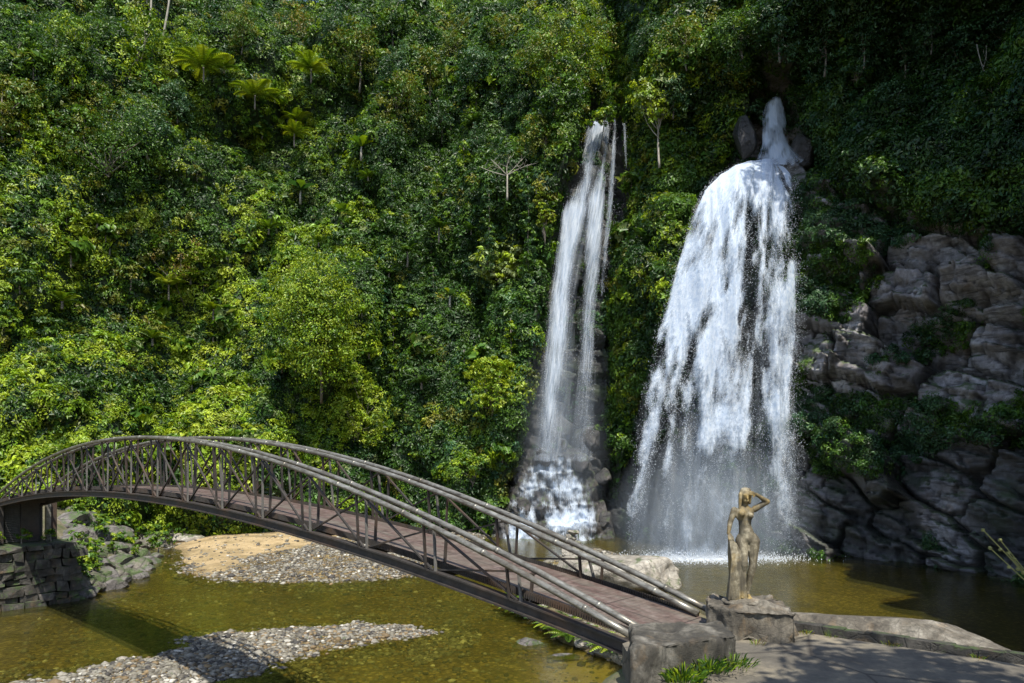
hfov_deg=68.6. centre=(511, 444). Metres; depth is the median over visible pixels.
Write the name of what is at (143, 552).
boulder
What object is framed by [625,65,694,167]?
tree
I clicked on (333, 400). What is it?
shrub
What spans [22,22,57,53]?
jungle tree
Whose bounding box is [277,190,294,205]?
broadleaf plant
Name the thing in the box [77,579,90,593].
boulder
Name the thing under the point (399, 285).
shrub
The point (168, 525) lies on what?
weed
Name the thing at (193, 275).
fern
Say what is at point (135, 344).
broadleaf plant
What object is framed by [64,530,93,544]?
weed
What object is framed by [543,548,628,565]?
gravel
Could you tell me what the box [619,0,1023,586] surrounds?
cliff
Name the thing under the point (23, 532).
weed
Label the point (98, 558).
weed
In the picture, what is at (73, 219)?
shrub
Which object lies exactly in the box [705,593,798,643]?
stone plinth
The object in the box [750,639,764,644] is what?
grass tuft
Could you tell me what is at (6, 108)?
jungle tree
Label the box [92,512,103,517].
weed
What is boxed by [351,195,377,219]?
shrub
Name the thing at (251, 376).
shrub
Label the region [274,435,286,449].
shrub
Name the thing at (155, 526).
weed
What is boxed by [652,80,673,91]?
fern
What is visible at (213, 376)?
broadleaf plant
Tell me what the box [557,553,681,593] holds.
boulder
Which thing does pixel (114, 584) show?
boulder
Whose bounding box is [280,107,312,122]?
tree fern
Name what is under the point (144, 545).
boulder
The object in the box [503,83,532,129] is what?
jungle tree
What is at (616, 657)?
boulder
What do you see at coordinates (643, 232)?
fern
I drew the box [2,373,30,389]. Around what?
shrub
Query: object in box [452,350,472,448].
hanging vine
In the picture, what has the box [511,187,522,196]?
shrub
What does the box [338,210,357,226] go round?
broadleaf plant
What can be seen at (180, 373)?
shrub
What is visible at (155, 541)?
weed
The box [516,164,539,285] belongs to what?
hanging vine
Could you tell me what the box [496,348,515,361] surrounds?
shrub
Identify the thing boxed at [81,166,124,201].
shrub
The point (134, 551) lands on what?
weed
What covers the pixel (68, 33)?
jungle tree
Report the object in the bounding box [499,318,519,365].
hanging vine
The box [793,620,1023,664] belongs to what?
kerb
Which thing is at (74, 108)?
jungle tree
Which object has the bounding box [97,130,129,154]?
shrub
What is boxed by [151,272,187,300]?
tree fern
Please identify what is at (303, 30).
tree
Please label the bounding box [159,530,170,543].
weed
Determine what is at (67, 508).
boulder
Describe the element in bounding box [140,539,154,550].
boulder
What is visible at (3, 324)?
shrub
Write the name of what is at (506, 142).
shrub
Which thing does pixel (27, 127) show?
shrub
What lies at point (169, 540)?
weed
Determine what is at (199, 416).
shrub
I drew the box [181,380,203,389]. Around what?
fern
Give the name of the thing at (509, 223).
shrub
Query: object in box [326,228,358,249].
shrub
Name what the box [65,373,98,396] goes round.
shrub
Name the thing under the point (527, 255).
hanging vine
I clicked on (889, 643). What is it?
grass tuft
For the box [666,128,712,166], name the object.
shrub
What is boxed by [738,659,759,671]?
weed
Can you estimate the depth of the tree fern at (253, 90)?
73.03 m
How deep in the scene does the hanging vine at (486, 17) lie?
77.00 m
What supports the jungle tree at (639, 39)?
on the cliff
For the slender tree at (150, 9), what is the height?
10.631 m
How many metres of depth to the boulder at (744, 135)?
58.11 m
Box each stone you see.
[341,635,348,639]
[512,637,548,649]
[546,653,579,661]
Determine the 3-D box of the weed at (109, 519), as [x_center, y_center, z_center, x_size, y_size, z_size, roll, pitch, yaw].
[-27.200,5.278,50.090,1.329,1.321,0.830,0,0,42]
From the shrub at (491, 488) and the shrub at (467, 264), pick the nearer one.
the shrub at (491, 488)
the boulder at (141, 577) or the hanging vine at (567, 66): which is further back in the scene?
the hanging vine at (567, 66)
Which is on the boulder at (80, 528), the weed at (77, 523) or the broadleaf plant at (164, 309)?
the weed at (77, 523)
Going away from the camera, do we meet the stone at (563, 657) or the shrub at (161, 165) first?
the stone at (563, 657)
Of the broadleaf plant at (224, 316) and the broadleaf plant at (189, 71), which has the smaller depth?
the broadleaf plant at (224, 316)
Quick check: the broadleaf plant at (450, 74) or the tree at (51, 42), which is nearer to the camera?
the tree at (51, 42)
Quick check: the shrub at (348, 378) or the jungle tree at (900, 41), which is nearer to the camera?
the jungle tree at (900, 41)
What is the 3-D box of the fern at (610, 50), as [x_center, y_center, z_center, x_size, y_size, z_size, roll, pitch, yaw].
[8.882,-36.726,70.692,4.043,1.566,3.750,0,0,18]
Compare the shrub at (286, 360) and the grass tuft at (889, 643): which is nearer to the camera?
the grass tuft at (889, 643)
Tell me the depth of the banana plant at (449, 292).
67.47 m
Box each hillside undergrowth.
[0,0,441,536]
[379,0,676,535]
[640,0,1023,332]
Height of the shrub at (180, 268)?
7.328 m
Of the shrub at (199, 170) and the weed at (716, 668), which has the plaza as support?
the weed at (716, 668)
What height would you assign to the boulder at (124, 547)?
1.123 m
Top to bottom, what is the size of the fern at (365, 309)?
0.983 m
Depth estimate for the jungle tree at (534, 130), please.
63.88 m
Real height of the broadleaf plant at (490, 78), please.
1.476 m
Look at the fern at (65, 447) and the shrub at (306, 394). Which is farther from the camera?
the shrub at (306, 394)
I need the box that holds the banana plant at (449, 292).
[443,287,457,308]
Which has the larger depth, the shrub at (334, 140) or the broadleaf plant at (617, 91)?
the shrub at (334, 140)
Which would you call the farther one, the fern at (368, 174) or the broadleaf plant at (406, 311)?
the fern at (368, 174)
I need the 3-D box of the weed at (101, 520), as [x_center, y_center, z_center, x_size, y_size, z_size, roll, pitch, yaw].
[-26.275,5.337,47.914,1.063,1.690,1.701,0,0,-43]
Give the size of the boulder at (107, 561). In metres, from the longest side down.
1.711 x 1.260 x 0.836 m
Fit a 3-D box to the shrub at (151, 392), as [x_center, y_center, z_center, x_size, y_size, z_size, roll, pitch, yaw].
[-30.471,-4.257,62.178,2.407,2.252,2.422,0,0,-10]
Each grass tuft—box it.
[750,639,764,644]
[799,629,814,634]
[881,640,899,646]
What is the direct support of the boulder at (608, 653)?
on the riverbed
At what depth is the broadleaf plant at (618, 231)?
64.75 m
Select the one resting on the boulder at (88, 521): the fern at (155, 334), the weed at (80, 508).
the weed at (80, 508)
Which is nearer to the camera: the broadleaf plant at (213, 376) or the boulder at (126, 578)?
the boulder at (126, 578)
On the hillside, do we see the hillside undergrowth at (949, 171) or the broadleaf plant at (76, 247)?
the broadleaf plant at (76, 247)
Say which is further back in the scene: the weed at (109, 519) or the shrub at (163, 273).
the shrub at (163, 273)
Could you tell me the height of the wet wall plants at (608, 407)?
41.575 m
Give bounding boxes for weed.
[13,528,33,543]
[40,528,56,540]
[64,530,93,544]
[73,504,88,524]
[73,520,84,526]
[75,551,102,567]
[79,561,91,576]
[80,497,94,506]
[81,540,97,552]
[90,556,103,564]
[91,515,109,536]
[91,537,105,552]
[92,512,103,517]
[92,562,101,571]
[97,514,111,526]
[107,541,119,554]
[110,530,125,541]
[115,511,132,525]
[123,536,140,547]
[130,548,139,555]
[135,526,150,539]
[140,522,154,532]
[147,523,160,534]
[149,536,161,552]
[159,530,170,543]
[162,522,180,536]
[166,537,175,547]
[658,662,713,682]
[686,654,741,675]
[718,652,757,669]
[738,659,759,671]
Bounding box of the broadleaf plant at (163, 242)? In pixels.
[152,236,173,251]
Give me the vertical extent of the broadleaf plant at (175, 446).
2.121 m
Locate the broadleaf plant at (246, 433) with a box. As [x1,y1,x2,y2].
[223,428,258,447]
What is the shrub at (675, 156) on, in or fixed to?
on the cliff
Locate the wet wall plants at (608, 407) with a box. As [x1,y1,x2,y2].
[512,85,767,550]
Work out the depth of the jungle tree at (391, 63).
76.95 m
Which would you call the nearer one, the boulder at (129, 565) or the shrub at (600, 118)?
the boulder at (129, 565)
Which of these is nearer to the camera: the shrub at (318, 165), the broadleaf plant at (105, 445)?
the broadleaf plant at (105, 445)
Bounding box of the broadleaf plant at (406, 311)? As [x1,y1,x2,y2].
[397,304,416,318]
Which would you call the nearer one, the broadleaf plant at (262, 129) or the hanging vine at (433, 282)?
the hanging vine at (433, 282)
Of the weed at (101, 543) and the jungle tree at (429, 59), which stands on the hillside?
the jungle tree at (429, 59)
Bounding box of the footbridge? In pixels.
[0,435,706,654]
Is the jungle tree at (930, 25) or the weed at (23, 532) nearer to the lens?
the weed at (23, 532)
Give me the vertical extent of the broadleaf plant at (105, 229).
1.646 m
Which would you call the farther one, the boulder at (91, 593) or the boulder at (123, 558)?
the boulder at (123, 558)
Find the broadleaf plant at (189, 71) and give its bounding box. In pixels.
[178,61,201,79]
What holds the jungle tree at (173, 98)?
on the hillside
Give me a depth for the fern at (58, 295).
60.97 m
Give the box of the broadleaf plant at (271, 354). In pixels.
[262,345,288,372]
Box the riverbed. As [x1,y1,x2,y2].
[0,505,1023,682]
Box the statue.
[721,487,769,605]
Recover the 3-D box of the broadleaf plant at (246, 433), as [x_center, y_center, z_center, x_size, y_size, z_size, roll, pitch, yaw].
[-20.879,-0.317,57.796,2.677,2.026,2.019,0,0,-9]
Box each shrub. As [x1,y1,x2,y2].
[0,195,16,214]
[0,232,17,254]
[0,305,23,335]
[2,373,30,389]
[3,121,34,141]
[3,265,40,293]
[16,139,53,163]
[25,313,70,339]
[26,382,72,412]
[31,349,69,372]
[49,422,77,444]
[53,203,83,227]
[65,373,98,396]
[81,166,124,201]
[91,224,132,255]
[93,285,126,310]
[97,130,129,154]
[101,408,122,422]
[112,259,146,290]
[114,355,138,372]
[126,236,142,247]
[130,381,158,403]
[131,297,148,312]
[139,229,206,306]
[139,317,171,342]
[144,150,169,179]
[151,232,179,251]
[155,262,169,277]
[171,368,187,381]
[174,204,200,231]
[179,409,206,428]
[190,164,206,181]
[195,276,212,291]
[199,130,216,143]
[206,241,225,260]
[206,392,229,403]
[218,145,245,167]
[237,232,260,252]
[240,369,268,387]
[263,339,278,351]
[268,194,283,207]
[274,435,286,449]
[279,260,293,273]
[280,345,301,371]
[288,185,311,205]
[292,141,304,150]
[299,339,335,363]
[300,387,319,401]
[305,152,333,178]
[324,363,396,449]
[326,134,344,150]
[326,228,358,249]
[328,393,343,405]
[339,149,358,177]
[342,373,354,383]
[344,309,359,323]
[344,414,371,436]
[348,327,372,348]
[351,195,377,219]
[353,237,374,255]
[381,207,397,218]
[392,280,409,290]
[401,411,424,425]
[408,450,419,460]
[411,283,432,294]
[415,150,430,160]
[427,361,442,372]
[431,462,453,484]
[435,449,498,486]
[436,324,451,335]
[447,390,459,403]
[455,257,472,276]
[464,356,518,418]
[469,235,527,288]
[485,480,498,490]
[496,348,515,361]
[498,139,517,151]
[502,214,518,234]
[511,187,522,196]
[585,104,616,151]
[587,95,620,122]
[641,133,660,148]
[660,221,693,251]
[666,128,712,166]
[668,146,695,172]
[745,98,770,132]
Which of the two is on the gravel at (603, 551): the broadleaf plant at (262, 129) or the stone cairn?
the stone cairn
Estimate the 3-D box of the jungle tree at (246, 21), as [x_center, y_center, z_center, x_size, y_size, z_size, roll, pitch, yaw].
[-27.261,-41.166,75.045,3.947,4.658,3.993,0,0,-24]
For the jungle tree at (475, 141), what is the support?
on the hillside
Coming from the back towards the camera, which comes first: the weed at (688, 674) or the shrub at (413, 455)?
the shrub at (413, 455)
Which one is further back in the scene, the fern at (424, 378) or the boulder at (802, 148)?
the fern at (424, 378)
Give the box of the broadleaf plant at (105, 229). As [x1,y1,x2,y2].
[97,222,116,242]
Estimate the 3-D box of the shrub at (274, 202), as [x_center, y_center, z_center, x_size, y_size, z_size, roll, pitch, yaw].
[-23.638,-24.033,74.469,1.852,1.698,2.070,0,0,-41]
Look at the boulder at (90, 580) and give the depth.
37.76 m
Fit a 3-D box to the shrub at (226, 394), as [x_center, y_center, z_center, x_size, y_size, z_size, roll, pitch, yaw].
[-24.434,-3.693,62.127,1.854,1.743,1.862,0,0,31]
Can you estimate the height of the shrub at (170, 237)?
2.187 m
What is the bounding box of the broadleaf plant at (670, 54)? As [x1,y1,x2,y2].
[658,45,686,75]
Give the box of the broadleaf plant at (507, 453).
[488,443,516,462]
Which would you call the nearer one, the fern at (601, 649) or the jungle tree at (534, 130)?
the fern at (601, 649)
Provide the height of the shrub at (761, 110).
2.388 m
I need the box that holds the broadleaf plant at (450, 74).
[443,64,464,85]
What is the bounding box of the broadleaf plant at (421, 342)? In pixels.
[408,331,436,358]
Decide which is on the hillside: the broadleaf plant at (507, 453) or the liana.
the broadleaf plant at (507, 453)
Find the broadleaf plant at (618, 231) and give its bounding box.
[607,218,630,242]
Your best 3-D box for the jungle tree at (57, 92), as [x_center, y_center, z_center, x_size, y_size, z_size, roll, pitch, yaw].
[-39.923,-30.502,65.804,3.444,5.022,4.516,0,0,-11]
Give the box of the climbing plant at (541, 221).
[533,171,554,241]
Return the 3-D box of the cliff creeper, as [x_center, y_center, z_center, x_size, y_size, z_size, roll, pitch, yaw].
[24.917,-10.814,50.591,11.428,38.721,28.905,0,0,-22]
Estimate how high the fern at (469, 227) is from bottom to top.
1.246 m
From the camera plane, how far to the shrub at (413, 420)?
63.82 m
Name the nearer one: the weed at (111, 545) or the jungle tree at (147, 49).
the weed at (111, 545)
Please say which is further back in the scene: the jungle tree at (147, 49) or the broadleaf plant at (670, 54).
the jungle tree at (147, 49)
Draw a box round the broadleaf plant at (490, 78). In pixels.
[485,72,500,89]
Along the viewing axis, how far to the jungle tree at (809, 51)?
54.10 m
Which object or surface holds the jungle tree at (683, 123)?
on the cliff
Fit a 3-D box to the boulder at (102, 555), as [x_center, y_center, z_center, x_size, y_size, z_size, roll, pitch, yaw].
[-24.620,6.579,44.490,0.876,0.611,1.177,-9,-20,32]
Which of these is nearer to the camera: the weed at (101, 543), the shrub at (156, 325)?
the weed at (101, 543)
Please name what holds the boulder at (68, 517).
on the riverbed
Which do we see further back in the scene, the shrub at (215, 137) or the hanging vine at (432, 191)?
the shrub at (215, 137)
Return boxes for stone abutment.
[0,539,87,616]
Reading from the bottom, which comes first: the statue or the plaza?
the plaza
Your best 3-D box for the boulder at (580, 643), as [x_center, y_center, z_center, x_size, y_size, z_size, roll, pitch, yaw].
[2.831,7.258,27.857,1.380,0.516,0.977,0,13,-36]
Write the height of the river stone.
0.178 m
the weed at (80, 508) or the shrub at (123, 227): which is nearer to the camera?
the weed at (80, 508)
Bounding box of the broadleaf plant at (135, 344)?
[115,335,143,354]
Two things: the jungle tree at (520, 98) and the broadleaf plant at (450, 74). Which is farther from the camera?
the broadleaf plant at (450, 74)
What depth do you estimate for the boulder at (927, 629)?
10.82 m
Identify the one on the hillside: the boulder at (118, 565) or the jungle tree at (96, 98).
the jungle tree at (96, 98)
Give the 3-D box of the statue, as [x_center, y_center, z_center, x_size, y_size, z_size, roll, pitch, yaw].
[3.409,1.482,10.930,0.694,1.731,0.511,0,0,0]
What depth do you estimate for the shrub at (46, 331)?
60.36 m
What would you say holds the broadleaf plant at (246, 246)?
on the hillside
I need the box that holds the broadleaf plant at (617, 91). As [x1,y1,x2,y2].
[612,82,626,99]
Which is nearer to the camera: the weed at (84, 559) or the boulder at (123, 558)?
the weed at (84, 559)
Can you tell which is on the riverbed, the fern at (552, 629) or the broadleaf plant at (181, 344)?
the fern at (552, 629)
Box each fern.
[42,289,82,308]
[44,443,79,460]
[86,215,110,228]
[133,328,172,345]
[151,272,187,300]
[171,44,233,81]
[180,268,203,284]
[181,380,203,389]
[197,301,222,323]
[201,331,223,341]
[213,54,241,73]
[229,79,280,109]
[238,377,257,386]
[254,218,283,234]
[266,85,288,103]
[277,119,311,147]
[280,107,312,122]
[286,50,330,83]
[288,179,314,204]
[308,235,327,246]
[341,390,365,401]
[349,135,373,160]
[350,307,370,317]
[356,168,375,181]
[357,347,380,358]
[377,264,401,278]
[378,79,395,92]
[393,240,423,267]
[403,374,438,389]
[422,217,453,242]
[458,112,481,127]
[462,221,481,234]
[541,625,562,636]
[544,623,589,641]
[557,611,579,618]
[587,643,606,652]
[594,42,619,58]
[630,227,652,242]
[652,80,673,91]
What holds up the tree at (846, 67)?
on the cliff
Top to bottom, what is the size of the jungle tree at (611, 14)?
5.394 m
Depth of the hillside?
66.76 m
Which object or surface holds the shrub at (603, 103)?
on the hillside
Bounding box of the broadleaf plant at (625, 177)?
[614,166,647,193]
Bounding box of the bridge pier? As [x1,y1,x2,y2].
[0,502,56,543]
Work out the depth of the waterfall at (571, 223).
63.06 m
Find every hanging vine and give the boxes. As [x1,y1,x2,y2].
[383,310,399,401]
[385,345,398,419]
[386,178,397,234]
[417,8,429,79]
[424,212,437,292]
[426,267,439,307]
[430,173,442,248]
[444,102,455,148]
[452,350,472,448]
[455,139,470,197]
[465,64,482,130]
[478,256,495,324]
[479,173,495,269]
[480,9,494,62]
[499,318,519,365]
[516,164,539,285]
[517,241,535,313]
[561,49,572,87]
[562,8,573,37]
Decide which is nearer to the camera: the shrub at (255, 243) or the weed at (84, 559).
the weed at (84, 559)
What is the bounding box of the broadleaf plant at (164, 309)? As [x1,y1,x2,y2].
[149,299,175,320]
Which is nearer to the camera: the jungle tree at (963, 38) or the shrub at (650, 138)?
the jungle tree at (963, 38)
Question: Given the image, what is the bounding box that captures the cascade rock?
[491,427,614,543]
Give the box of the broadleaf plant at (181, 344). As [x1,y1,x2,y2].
[171,335,195,353]
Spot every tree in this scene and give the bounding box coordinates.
[0,24,43,90]
[0,73,49,145]
[14,94,86,170]
[18,12,110,96]
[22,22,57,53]
[35,76,74,127]
[41,88,111,172]
[42,10,95,90]
[43,83,185,194]
[70,76,128,130]
[79,6,121,51]
[101,1,173,90]
[119,93,174,161]
[145,0,151,37]
[158,78,197,123]
[162,0,169,36]
[170,11,211,71]
[219,5,259,56]
[246,245,364,403]
[272,0,316,41]
[319,3,350,50]
[322,13,384,100]
[371,67,429,124]
[373,0,411,47]
[375,38,414,86]
[401,42,444,107]
[420,91,460,143]
[438,29,466,60]
[453,38,495,94]
[456,122,491,159]
[479,156,535,200]
[485,11,521,52]
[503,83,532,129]
[506,35,541,90]
[510,5,619,99]
[516,108,565,171]
[531,50,591,128]
[533,18,597,63]
[589,15,625,78]
[593,5,619,42]
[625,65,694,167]
[626,11,659,71]
[652,70,692,118]
[656,14,704,73]
[660,106,704,142]
[714,6,771,75]
[745,0,804,64]
[797,10,844,86]
[834,36,899,97]
[841,41,894,99]
[843,13,891,76]
[869,70,930,127]
[884,17,927,78]
[908,3,956,59]
[932,13,1001,75]
[947,65,1014,125]
[975,0,1023,59]
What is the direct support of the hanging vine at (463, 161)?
hanging from the hillside
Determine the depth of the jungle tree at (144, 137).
66.49 m
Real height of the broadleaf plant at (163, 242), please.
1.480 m
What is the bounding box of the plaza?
[622,621,1023,682]
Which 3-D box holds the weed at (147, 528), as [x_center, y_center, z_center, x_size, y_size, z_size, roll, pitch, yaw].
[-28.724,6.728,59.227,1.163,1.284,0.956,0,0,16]
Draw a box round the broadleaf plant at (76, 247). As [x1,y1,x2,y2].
[53,235,95,267]
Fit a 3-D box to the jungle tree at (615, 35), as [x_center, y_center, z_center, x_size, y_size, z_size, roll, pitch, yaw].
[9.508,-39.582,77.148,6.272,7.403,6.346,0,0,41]
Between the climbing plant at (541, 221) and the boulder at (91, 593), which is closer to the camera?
the boulder at (91, 593)
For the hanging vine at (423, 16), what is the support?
hanging from the hillside
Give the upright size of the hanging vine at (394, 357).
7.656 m
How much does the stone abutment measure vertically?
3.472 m
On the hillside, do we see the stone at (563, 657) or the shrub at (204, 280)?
the shrub at (204, 280)
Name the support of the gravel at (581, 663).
on the riverbed
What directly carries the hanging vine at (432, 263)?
hanging from the hillside
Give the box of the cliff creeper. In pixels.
[748,58,1023,587]
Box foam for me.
[619,549,845,564]
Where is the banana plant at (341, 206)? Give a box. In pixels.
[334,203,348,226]
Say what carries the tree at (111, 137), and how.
on the hillside
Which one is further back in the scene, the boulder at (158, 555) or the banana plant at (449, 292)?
the banana plant at (449, 292)
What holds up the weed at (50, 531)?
on the stone abutment
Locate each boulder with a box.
[57,511,89,523]
[60,534,87,541]
[63,524,89,534]
[64,523,73,527]
[65,506,74,511]
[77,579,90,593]
[79,587,100,599]
[79,595,89,603]
[81,515,92,524]
[82,573,96,584]
[84,570,106,581]
[87,510,96,522]
[87,526,97,537]
[91,581,106,591]
[92,568,112,576]
[97,525,134,541]
[97,551,106,557]
[98,546,118,557]
[99,558,115,568]
[99,566,119,576]
[102,578,129,591]
[105,541,129,553]
[108,553,134,564]
[112,562,123,568]
[115,568,131,583]
[120,575,131,582]
[121,541,135,550]
[122,562,133,567]
[124,567,145,575]
[128,548,148,557]
[129,557,153,569]
[132,572,149,582]
[137,564,155,573]
[138,542,149,549]
[140,533,159,539]
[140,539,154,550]
[143,556,160,567]
[149,552,163,558]
[158,537,173,547]
[169,533,204,541]
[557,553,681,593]
[574,637,591,648]
[593,647,611,657]
[610,652,621,665]
[732,114,757,160]
[790,132,814,169]
[791,612,1009,649]
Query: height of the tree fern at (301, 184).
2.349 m
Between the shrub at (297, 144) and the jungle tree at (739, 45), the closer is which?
the jungle tree at (739, 45)
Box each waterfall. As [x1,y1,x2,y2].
[505,121,629,543]
[627,159,807,559]
[759,99,801,164]
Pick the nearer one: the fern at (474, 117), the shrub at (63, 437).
the shrub at (63, 437)
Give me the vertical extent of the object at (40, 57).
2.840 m
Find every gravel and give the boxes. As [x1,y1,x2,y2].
[0,614,481,682]
[18,582,660,682]
[139,530,504,592]
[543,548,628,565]
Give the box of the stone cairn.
[562,530,581,555]
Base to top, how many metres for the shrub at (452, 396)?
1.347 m
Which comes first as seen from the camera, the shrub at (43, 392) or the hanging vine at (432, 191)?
the shrub at (43, 392)
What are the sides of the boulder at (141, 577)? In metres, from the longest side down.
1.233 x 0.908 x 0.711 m
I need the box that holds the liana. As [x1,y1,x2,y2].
[976,44,983,70]
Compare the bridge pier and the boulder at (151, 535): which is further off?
the boulder at (151, 535)
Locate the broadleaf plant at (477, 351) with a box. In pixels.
[460,341,491,367]
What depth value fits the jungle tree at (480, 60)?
74.96 m
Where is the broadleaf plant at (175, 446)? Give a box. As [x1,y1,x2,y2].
[153,433,180,459]
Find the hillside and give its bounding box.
[0,0,642,542]
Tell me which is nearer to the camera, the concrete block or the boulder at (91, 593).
the concrete block
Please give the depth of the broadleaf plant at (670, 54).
59.68 m
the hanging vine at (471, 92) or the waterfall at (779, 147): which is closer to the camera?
the waterfall at (779, 147)
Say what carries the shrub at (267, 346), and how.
on the hillside
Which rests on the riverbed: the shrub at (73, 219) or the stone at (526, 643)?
the stone at (526, 643)
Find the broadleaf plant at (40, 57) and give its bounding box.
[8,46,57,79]
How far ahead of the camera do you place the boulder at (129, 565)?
44.60 m
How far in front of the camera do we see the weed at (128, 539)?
48.79 m
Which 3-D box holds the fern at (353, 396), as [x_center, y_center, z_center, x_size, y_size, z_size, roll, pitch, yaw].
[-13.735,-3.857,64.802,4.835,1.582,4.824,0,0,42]
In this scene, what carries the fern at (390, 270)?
on the hillside
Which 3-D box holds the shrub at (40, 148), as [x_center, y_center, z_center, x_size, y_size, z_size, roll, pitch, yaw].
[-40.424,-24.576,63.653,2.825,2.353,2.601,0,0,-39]
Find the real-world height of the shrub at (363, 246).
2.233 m
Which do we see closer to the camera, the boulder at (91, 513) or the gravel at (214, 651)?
the gravel at (214, 651)
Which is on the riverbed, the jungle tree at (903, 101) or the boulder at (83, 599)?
the boulder at (83, 599)
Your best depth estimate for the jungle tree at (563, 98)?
63.73 m
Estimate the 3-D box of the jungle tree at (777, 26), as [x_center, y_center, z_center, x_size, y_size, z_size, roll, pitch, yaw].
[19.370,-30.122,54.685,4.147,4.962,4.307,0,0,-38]
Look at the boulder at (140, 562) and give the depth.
45.11 m
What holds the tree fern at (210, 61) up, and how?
on the hillside
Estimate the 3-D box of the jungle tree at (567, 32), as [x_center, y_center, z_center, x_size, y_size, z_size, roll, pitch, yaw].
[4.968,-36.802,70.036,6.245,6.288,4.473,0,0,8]
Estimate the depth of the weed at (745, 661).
8.83 m
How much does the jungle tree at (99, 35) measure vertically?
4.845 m
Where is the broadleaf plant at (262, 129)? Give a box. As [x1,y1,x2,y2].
[249,120,272,140]
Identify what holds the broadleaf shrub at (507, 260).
on the hillside
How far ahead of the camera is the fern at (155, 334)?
65.69 m
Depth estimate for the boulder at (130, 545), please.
48.57 m
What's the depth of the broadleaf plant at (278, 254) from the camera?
70.96 m
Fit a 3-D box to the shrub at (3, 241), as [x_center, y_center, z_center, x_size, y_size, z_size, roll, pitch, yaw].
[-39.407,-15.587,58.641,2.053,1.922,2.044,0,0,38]
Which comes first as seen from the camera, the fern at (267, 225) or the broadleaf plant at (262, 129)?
the fern at (267, 225)
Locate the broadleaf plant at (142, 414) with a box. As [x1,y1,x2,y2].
[123,404,153,427]
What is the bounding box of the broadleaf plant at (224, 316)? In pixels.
[211,304,240,333]
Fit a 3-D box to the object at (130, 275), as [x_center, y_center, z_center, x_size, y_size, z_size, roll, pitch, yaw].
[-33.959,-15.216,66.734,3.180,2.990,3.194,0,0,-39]
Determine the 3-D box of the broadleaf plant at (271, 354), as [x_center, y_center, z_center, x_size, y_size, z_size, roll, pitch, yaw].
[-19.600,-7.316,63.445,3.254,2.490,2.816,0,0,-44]
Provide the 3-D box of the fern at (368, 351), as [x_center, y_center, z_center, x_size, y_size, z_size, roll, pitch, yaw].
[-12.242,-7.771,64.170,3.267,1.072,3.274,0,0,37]
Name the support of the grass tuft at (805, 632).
on the plaza
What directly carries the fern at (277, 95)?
on the hillside
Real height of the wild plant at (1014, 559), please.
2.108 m
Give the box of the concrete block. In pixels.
[627,621,735,682]
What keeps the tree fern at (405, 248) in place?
on the hillside
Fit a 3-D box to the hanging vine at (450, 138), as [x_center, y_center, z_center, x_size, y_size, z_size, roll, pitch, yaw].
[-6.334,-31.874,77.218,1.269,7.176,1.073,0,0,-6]
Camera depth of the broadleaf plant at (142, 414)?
59.02 m
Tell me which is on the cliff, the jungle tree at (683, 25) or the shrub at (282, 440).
the jungle tree at (683, 25)
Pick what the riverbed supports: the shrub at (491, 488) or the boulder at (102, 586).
the boulder at (102, 586)
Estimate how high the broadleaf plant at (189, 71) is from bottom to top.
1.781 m
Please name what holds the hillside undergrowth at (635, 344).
on the hillside
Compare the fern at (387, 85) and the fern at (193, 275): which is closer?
the fern at (193, 275)
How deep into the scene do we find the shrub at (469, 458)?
61.43 m
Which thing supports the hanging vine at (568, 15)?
hanging from the hillside
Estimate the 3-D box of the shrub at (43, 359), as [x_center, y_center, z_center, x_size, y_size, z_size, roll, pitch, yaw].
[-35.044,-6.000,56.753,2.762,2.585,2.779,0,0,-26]
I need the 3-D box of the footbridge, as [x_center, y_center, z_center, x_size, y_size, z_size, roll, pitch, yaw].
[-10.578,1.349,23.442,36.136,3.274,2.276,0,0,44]
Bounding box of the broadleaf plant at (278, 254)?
[270,247,294,266]
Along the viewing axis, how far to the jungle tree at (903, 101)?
49.97 m
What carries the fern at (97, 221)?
on the hillside
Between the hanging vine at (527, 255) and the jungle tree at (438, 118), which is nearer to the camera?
the hanging vine at (527, 255)
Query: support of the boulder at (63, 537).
on the riverbed
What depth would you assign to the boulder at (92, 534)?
48.66 m
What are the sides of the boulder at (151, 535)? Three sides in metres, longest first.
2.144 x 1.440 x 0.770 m
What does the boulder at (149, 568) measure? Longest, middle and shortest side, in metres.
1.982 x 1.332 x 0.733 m
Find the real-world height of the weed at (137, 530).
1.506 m
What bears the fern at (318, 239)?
on the hillside
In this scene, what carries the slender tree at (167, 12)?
on the hillside
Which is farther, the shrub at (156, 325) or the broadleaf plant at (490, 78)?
the broadleaf plant at (490, 78)
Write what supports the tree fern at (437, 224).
on the hillside
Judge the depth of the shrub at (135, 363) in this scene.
61.50 m
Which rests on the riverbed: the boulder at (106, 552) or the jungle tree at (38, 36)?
the boulder at (106, 552)
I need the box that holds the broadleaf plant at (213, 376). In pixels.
[195,367,227,386]
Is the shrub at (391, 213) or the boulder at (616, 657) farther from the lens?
the shrub at (391, 213)
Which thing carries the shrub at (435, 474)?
on the hillside
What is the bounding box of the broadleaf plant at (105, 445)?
[97,442,116,456]
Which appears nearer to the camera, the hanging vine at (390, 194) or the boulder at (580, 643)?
the boulder at (580, 643)
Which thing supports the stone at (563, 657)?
on the riverbed
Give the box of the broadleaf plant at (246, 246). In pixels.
[235,238,254,253]
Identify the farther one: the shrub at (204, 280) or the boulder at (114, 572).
the shrub at (204, 280)
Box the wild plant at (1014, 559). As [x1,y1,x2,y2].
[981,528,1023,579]
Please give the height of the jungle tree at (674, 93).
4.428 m
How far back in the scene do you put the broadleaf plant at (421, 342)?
65.18 m

